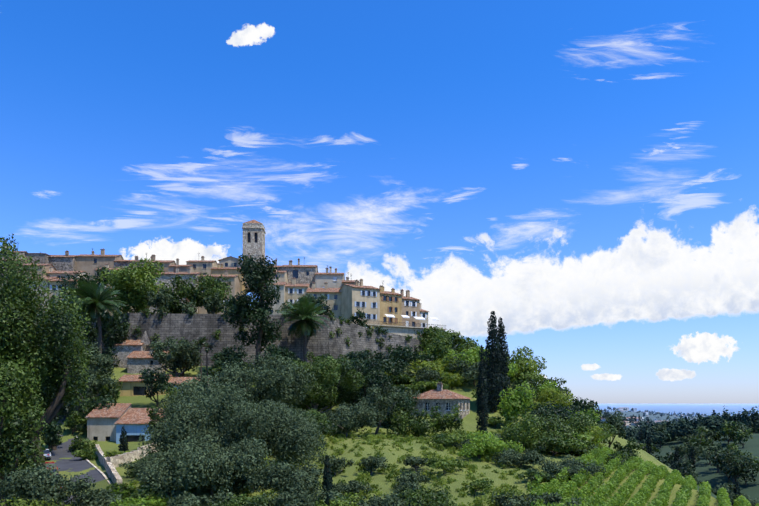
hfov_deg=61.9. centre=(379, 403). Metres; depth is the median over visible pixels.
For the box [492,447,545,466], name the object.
bush
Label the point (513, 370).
thicket
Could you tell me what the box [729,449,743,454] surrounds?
tree
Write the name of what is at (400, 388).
thicket
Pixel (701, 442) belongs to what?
tree
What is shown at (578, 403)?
thicket
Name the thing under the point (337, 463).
bush
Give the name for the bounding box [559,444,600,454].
shrub
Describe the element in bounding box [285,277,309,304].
house
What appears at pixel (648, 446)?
cypress
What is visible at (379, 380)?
olive tree
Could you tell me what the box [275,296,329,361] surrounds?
palm tree
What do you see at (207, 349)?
palm tree
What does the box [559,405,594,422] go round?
thicket
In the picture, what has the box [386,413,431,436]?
hedge
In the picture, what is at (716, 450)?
tree
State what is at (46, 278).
house
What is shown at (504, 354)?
tall cypress
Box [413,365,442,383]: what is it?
thicket
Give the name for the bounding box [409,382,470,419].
house stone
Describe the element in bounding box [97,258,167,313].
plateau tree
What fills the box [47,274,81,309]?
house
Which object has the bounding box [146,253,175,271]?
house
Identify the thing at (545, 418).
olive tree
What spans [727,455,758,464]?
tree
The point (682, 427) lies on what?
distant woods trees
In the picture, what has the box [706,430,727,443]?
tree
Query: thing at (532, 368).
thicket
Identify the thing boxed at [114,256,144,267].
house
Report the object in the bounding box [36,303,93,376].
tree
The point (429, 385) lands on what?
tree
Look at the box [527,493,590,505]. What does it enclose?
shrub
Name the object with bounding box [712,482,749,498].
olive tree
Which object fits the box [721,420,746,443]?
tree
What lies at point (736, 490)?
cypress
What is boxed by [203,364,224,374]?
thicket
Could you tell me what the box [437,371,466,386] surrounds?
thicket
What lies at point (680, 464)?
tree
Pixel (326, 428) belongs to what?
olive tree
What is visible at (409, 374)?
thicket
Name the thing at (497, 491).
shrub
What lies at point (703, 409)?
sea water
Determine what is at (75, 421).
tree
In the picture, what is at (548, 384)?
thicket
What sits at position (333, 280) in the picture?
house
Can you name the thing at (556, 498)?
olive tree
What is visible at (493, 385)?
tall cypress
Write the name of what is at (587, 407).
tree
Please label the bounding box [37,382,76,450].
tree
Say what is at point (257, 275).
tall pine tree
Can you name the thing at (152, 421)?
tree
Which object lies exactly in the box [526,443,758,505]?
vineyard rows
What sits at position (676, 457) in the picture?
cypress
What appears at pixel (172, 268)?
house
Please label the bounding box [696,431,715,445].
tree
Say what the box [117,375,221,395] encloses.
yellow house
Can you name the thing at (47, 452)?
car
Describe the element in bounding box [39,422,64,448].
tree
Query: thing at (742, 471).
olive tree
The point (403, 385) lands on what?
thicket
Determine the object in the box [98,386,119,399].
thicket
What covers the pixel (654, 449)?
tree
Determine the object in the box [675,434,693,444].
olive tree
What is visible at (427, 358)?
tree
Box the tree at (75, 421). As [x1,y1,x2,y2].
[62,411,86,433]
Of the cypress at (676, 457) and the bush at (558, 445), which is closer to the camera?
the bush at (558, 445)
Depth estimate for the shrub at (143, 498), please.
48.76 m
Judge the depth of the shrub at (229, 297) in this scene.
152.17 m
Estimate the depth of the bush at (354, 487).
54.59 m
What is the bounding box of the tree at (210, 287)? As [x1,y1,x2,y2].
[191,273,232,313]
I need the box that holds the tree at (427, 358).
[387,354,437,362]
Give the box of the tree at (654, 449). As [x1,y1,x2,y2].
[636,442,660,453]
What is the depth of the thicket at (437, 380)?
128.79 m
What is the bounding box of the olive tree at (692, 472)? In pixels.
[679,466,701,483]
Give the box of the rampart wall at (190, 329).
[29,313,426,366]
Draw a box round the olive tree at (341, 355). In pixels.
[323,353,345,360]
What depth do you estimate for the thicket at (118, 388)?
118.84 m
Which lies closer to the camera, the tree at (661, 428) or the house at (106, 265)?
the house at (106, 265)
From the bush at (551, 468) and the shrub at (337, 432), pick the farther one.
the shrub at (337, 432)
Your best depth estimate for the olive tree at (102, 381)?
115.31 m
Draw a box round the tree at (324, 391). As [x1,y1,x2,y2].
[284,354,364,414]
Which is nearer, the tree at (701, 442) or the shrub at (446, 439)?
the shrub at (446, 439)
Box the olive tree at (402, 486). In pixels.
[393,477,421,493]
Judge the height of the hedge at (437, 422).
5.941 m
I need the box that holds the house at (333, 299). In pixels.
[306,282,340,318]
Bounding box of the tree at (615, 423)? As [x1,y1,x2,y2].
[604,409,627,447]
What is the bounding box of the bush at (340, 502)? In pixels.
[315,492,368,505]
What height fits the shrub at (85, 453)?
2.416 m
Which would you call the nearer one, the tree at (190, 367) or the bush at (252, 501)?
the bush at (252, 501)
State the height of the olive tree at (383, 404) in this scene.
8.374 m
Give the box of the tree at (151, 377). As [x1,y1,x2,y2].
[139,368,182,405]
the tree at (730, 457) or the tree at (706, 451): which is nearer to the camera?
the tree at (730, 457)
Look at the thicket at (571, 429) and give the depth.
84.98 m
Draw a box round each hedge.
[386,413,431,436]
[390,404,463,433]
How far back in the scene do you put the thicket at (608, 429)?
103.62 m
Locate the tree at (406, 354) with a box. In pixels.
[387,344,424,370]
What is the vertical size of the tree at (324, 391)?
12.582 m
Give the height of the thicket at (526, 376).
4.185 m
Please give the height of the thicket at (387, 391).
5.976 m
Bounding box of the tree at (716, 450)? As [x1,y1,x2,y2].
[711,442,730,472]
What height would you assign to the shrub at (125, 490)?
2.358 m
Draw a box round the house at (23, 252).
[1,245,27,258]
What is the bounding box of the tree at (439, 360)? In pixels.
[425,358,443,364]
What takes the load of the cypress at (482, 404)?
on the terrain
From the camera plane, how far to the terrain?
78.07 m
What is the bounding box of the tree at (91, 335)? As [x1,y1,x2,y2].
[51,286,102,344]
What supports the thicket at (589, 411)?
on the terrain
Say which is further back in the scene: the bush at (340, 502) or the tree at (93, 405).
the tree at (93, 405)
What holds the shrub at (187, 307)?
on the terrain
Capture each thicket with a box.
[89,362,122,402]
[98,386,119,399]
[102,348,121,367]
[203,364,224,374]
[231,432,269,488]
[286,398,339,418]
[364,381,414,395]
[374,384,398,399]
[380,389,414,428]
[385,368,405,384]
[387,384,410,389]
[389,388,419,407]
[400,369,415,377]
[407,359,444,375]
[411,378,447,386]
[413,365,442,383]
[419,344,433,355]
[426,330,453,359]
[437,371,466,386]
[440,356,459,374]
[443,349,479,370]
[444,353,476,373]
[447,336,456,351]
[449,341,465,350]
[456,339,479,353]
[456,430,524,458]
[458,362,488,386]
[466,348,519,376]
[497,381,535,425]
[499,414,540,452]
[502,414,595,453]
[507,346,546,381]
[507,372,546,385]
[508,379,541,401]
[511,358,537,383]
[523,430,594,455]
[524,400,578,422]
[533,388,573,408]
[535,380,558,394]
[536,377,570,395]
[553,408,579,419]
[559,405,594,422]
[562,408,601,421]
[564,411,610,439]
[567,396,598,414]
[593,423,617,443]
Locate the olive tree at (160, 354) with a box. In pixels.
[149,336,202,376]
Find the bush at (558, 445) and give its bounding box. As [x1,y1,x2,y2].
[530,436,586,455]
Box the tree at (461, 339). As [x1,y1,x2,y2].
[445,329,472,347]
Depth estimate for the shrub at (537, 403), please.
121.03 m
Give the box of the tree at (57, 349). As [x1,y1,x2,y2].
[0,238,89,485]
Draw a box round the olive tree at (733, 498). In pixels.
[729,493,758,505]
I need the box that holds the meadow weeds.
[65,429,522,505]
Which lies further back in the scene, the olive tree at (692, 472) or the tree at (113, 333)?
the olive tree at (692, 472)
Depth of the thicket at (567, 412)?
106.35 m
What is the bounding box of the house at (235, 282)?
[198,270,240,313]
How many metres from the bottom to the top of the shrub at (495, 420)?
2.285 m
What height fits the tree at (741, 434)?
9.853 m
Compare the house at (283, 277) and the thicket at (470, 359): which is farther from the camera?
the house at (283, 277)
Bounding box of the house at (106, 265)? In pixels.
[93,263,148,315]
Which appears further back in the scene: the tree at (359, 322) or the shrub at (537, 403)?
the tree at (359, 322)
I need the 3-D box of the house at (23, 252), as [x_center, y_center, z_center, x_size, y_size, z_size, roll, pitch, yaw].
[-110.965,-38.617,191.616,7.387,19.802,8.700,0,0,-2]
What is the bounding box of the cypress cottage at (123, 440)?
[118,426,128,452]
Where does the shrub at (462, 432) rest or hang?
on the terrain
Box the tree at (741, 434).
[734,429,752,447]
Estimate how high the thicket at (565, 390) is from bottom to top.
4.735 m
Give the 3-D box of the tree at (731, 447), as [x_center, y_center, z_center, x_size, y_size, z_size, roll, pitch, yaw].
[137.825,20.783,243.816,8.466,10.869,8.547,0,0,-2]
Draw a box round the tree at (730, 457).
[718,448,755,481]
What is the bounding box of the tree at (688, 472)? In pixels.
[679,466,699,482]
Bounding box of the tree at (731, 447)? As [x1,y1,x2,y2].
[724,443,752,456]
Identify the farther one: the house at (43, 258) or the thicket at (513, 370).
the house at (43, 258)
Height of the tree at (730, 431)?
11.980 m
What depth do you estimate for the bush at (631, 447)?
82.00 m
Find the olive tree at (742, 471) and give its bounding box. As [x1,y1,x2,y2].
[723,465,747,485]
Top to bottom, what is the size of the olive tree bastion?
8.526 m
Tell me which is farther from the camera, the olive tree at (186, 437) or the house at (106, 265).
the house at (106, 265)
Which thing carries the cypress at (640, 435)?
on the terrain
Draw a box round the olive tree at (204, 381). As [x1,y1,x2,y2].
[168,372,245,411]
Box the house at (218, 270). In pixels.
[210,263,245,294]
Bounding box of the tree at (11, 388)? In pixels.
[0,355,47,505]
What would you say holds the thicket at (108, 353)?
on the terrain
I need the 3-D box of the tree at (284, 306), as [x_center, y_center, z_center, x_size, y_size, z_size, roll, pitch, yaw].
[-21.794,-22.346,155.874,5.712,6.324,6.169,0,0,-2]
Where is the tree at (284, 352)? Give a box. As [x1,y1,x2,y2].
[259,343,296,363]
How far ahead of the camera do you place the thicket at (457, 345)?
161.16 m
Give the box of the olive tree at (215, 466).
[138,434,270,498]
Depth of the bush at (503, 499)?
48.52 m
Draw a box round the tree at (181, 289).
[159,275,202,313]
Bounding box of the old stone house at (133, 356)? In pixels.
[112,331,169,373]
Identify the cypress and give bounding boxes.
[321,455,333,493]
[325,493,329,505]
[476,345,488,433]
[484,311,505,412]
[494,317,511,408]
[637,426,643,442]
[646,434,652,454]
[669,459,675,469]
[673,446,680,466]
[688,447,695,470]
[731,482,740,505]
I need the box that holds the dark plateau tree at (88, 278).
[56,267,109,306]
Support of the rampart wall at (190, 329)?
on the terrain
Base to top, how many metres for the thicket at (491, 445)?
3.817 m
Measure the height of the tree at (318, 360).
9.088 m
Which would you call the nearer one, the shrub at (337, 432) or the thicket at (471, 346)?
the shrub at (337, 432)
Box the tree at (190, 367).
[173,337,199,376]
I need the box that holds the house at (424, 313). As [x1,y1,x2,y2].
[420,303,428,327]
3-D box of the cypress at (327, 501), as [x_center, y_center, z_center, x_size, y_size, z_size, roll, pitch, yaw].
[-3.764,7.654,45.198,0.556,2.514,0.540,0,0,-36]
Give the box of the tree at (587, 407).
[576,400,602,419]
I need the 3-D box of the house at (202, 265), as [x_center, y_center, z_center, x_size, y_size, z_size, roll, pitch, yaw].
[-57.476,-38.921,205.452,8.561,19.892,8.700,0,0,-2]
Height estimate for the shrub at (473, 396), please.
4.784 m
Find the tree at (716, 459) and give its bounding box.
[708,453,746,481]
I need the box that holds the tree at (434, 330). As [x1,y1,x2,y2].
[414,326,459,348]
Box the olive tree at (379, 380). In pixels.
[335,358,392,407]
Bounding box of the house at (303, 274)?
[281,258,317,287]
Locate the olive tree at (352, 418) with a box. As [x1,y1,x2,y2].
[319,402,377,437]
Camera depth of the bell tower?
203.06 m
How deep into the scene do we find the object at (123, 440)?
85.85 m
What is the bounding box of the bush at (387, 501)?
[353,492,423,505]
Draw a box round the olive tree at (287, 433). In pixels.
[137,382,326,469]
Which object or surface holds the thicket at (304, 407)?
on the terrain
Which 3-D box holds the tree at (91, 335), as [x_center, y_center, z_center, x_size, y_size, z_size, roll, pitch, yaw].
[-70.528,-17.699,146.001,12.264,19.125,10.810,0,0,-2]
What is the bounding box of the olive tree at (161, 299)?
[143,287,173,312]
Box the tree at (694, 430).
[692,425,709,435]
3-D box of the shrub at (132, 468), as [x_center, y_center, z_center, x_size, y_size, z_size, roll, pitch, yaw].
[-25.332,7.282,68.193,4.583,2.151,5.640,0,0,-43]
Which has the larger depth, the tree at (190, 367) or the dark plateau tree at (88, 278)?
the dark plateau tree at (88, 278)
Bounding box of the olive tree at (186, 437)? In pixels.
[162,422,211,489]
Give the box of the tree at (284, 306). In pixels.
[279,300,293,310]
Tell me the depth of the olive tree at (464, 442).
77.35 m
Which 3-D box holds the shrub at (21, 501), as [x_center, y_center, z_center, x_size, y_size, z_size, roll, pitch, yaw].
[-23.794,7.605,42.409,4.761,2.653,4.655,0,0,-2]
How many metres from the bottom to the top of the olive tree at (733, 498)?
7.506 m
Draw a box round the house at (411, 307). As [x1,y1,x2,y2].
[400,289,419,326]
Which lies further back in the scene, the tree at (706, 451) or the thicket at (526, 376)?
the tree at (706, 451)
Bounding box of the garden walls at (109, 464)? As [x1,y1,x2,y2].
[95,443,158,484]
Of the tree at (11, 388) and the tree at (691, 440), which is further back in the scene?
the tree at (691, 440)
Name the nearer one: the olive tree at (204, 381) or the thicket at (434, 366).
the olive tree at (204, 381)
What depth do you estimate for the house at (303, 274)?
196.63 m
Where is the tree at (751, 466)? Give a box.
[726,459,758,484]
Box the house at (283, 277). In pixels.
[269,266,287,283]
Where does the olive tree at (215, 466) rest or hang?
on the terrain
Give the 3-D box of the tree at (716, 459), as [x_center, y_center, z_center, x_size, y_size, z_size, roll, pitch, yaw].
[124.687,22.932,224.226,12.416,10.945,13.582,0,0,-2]
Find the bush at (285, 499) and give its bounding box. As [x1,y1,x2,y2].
[256,486,350,505]
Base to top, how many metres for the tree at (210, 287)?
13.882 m
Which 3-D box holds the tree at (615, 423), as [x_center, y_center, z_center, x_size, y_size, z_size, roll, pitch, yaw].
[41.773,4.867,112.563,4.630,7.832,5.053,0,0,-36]
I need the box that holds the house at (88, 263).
[75,248,123,282]
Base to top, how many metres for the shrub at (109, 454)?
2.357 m
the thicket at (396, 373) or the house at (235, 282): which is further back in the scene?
the house at (235, 282)
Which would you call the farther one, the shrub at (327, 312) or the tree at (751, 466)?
the tree at (751, 466)
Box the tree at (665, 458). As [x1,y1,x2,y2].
[652,452,673,465]
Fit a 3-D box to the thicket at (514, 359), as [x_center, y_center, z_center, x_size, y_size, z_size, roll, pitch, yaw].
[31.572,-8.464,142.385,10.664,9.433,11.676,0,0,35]
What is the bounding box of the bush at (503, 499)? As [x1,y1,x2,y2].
[491,492,535,505]
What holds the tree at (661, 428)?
on the terrain
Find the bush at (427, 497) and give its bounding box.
[391,485,458,505]
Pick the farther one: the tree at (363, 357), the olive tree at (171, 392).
the tree at (363, 357)
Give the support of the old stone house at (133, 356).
on the terrain
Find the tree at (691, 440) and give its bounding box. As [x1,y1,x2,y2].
[685,436,708,447]
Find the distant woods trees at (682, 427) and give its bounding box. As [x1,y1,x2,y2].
[597,405,758,447]
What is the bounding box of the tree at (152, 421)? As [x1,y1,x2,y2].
[145,405,168,434]
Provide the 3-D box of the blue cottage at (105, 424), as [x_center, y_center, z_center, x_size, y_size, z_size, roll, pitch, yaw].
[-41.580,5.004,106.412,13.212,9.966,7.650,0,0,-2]
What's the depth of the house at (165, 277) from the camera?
183.45 m
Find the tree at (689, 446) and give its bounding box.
[683,439,700,462]
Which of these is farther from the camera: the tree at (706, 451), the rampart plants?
the tree at (706, 451)
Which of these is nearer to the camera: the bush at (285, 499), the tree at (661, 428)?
the bush at (285, 499)
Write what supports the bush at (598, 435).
on the terrain
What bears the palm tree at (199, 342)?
on the terrain
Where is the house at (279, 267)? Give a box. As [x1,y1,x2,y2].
[264,259,281,305]
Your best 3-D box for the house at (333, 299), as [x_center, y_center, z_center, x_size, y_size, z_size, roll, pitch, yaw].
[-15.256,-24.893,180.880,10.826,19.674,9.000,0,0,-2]
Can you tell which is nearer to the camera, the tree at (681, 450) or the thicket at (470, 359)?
the thicket at (470, 359)
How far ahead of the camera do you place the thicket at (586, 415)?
95.31 m
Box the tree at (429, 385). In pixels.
[405,381,449,392]
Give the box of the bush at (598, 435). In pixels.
[572,426,611,447]
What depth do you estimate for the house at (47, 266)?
173.09 m
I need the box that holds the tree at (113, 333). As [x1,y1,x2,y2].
[97,311,129,351]
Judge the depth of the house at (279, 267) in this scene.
201.63 m
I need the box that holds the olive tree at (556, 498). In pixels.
[528,492,561,504]
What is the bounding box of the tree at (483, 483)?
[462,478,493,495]
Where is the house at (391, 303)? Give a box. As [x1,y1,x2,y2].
[379,283,401,325]
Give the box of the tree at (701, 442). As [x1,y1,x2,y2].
[691,427,712,455]
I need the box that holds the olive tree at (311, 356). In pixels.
[300,351,320,365]
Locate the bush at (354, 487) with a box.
[332,480,374,496]
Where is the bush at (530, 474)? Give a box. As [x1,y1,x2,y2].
[516,468,566,484]
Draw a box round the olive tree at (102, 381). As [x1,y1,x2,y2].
[87,374,117,400]
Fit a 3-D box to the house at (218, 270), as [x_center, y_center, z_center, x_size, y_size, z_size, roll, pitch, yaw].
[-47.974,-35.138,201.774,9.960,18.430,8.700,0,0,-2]
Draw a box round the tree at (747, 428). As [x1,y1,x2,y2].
[729,421,752,436]
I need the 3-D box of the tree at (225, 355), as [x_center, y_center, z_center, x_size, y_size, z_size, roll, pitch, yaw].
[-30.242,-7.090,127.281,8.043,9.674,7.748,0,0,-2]
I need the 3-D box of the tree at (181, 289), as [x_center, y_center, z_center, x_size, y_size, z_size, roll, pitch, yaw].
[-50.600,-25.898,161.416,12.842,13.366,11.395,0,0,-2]
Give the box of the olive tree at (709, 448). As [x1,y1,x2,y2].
[701,444,721,472]
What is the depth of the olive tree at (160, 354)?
130.19 m
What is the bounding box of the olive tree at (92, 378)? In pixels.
[68,366,96,412]
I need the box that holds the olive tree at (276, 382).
[199,352,315,407]
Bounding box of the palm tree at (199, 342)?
[192,336,209,376]
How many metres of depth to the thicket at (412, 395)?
113.73 m
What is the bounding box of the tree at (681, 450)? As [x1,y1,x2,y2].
[669,444,697,459]
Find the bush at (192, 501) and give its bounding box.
[166,489,234,505]
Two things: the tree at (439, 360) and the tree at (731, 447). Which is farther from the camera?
the tree at (731, 447)
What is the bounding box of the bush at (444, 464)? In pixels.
[424,457,466,473]
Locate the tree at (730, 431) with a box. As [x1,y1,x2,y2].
[712,421,745,443]
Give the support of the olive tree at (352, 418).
on the terrain
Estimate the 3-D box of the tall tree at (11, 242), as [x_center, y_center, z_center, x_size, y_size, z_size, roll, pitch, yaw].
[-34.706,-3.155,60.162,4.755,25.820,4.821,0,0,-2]
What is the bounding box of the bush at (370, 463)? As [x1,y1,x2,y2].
[357,455,387,474]
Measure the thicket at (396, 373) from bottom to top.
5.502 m
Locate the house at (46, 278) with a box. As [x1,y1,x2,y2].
[27,277,57,312]
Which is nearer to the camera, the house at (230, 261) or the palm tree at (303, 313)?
the palm tree at (303, 313)
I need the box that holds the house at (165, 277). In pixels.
[149,266,200,313]
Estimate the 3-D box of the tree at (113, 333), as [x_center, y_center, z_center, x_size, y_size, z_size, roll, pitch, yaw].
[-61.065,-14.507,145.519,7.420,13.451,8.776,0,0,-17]
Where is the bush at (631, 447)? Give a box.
[613,441,642,456]
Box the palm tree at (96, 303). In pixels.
[65,280,126,352]
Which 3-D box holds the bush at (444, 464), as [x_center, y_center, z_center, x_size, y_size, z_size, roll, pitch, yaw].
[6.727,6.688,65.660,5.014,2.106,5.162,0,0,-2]
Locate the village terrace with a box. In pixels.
[362,314,446,343]
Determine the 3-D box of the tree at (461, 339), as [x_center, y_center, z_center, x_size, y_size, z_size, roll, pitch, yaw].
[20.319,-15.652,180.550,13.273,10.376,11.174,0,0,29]
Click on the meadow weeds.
(368, 437)
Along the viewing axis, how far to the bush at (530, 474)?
60.95 m
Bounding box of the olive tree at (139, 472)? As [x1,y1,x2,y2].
[135,452,187,503]
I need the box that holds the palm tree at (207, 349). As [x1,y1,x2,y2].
[202,342,215,375]
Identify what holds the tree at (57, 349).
on the terrain
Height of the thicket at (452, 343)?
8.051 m
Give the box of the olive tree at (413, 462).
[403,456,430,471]
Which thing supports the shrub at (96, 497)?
on the terrain
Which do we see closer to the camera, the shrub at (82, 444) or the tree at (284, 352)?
the shrub at (82, 444)
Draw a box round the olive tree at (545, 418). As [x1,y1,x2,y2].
[528,410,560,430]
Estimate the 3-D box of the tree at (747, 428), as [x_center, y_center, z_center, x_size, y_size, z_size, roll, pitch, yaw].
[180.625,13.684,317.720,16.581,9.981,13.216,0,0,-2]
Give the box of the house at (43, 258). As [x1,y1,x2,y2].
[25,252,50,263]
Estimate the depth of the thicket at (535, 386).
125.00 m
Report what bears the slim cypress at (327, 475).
on the terrain
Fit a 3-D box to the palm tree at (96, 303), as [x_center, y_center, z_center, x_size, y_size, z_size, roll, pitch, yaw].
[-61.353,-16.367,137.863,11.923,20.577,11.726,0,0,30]
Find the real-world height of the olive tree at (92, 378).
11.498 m
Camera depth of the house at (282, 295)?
179.44 m
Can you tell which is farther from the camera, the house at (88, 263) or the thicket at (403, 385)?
the house at (88, 263)
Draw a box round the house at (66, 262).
[48,250,75,270]
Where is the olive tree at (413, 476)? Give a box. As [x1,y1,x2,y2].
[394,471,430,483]
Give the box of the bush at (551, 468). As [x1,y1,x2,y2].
[537,454,605,479]
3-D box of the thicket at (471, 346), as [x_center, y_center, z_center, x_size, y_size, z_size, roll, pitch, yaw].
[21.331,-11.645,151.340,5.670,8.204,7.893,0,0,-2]
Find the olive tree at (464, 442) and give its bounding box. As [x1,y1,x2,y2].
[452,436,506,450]
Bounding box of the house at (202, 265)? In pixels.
[186,256,216,274]
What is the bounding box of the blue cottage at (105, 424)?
[85,403,168,443]
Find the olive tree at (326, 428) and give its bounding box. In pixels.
[292,408,336,435]
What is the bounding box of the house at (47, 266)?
[17,257,56,280]
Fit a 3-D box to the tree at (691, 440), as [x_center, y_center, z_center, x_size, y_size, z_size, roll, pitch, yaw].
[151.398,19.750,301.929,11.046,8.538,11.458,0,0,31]
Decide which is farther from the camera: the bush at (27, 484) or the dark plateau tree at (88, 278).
the dark plateau tree at (88, 278)
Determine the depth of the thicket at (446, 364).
136.89 m
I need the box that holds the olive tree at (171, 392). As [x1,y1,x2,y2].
[165,387,187,422]
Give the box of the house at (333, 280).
[315,266,344,287]
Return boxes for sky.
[0,0,758,403]
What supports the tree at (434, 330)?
on the terrain
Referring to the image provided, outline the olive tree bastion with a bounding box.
[290,294,327,314]
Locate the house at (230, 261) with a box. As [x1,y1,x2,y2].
[218,256,246,294]
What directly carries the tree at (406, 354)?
on the terrain
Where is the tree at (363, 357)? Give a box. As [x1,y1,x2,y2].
[331,350,409,376]
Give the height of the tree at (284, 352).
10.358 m
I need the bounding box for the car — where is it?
[43,449,50,459]
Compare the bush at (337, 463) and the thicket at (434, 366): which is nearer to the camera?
the bush at (337, 463)
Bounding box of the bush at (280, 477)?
[246,460,323,495]
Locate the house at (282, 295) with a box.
[268,276,286,314]
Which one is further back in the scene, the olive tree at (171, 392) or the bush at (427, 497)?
the olive tree at (171, 392)
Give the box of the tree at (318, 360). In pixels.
[315,353,350,366]
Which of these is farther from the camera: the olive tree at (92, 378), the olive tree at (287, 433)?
the olive tree at (92, 378)
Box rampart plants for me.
[103,305,430,353]
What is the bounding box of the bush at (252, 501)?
[199,492,277,505]
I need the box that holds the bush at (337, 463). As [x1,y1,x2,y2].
[318,454,354,474]
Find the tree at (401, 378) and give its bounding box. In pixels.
[386,375,414,384]
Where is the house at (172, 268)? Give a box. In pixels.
[168,258,193,271]
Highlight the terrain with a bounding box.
[10,364,758,505]
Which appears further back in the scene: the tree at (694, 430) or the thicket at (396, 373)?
the tree at (694, 430)
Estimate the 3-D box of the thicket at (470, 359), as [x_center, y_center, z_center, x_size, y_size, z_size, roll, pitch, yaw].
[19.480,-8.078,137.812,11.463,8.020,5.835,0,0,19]
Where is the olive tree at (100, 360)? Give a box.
[77,342,115,398]
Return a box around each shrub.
[0,497,68,505]
[68,435,96,452]
[68,488,122,505]
[71,447,97,459]
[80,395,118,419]
[103,450,129,456]
[106,482,140,500]
[109,488,175,505]
[119,461,146,477]
[182,300,197,313]
[221,294,234,309]
[320,303,333,316]
[329,427,350,435]
[430,433,469,445]
[449,429,482,436]
[471,389,490,397]
[477,486,536,505]
[488,416,503,426]
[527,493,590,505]
[529,401,562,409]
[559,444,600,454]
[603,451,630,465]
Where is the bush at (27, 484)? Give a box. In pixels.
[0,462,95,505]
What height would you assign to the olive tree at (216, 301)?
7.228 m
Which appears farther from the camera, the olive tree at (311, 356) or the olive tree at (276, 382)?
the olive tree at (311, 356)
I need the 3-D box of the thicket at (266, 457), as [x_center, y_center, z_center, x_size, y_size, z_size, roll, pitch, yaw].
[-13.610,5.546,59.248,7.119,6.268,9.080,0,0,-2]
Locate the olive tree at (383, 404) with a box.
[358,384,405,434]
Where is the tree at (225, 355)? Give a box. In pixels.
[211,344,248,371]
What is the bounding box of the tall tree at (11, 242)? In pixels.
[0,234,34,451]
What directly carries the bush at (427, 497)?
on the terrain
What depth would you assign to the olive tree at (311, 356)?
129.57 m
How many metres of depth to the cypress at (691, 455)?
247.26 m
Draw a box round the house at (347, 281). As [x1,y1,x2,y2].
[342,272,354,284]
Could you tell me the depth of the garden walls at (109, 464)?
78.62 m
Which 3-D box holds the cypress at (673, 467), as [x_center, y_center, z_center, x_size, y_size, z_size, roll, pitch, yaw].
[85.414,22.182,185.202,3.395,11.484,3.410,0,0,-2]
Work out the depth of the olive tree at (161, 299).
150.94 m
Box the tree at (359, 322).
[349,309,368,327]
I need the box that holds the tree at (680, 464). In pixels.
[674,459,697,477]
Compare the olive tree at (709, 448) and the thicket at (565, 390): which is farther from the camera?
the olive tree at (709, 448)
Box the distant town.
[600,407,715,428]
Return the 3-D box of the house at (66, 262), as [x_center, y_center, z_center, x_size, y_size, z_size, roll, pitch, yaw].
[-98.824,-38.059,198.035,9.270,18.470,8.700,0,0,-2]
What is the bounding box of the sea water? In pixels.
[586,404,758,415]
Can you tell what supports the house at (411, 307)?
on the terrain
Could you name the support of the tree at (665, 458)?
on the terrain
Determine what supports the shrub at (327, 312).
on the terrain
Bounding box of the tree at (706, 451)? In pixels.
[695,444,719,463]
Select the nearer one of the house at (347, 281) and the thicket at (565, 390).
the thicket at (565, 390)
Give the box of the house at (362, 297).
[339,275,380,327]
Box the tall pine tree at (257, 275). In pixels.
[223,253,282,366]
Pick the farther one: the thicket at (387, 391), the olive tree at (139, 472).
the thicket at (387, 391)
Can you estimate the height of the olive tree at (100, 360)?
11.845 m
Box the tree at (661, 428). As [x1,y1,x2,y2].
[652,423,665,432]
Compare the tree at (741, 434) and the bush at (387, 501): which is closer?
the bush at (387, 501)
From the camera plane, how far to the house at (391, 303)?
177.47 m
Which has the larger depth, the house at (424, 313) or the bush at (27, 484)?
the house at (424, 313)
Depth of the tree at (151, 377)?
115.34 m
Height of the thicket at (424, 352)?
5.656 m
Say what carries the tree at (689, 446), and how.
on the terrain
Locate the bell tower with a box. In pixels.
[242,220,265,291]
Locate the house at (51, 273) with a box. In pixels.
[47,266,87,278]
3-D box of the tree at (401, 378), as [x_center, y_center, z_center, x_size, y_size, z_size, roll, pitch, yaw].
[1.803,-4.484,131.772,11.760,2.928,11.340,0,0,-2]
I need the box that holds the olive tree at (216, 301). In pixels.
[202,292,223,313]
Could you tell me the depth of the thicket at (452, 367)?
136.00 m
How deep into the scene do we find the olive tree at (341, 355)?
131.87 m

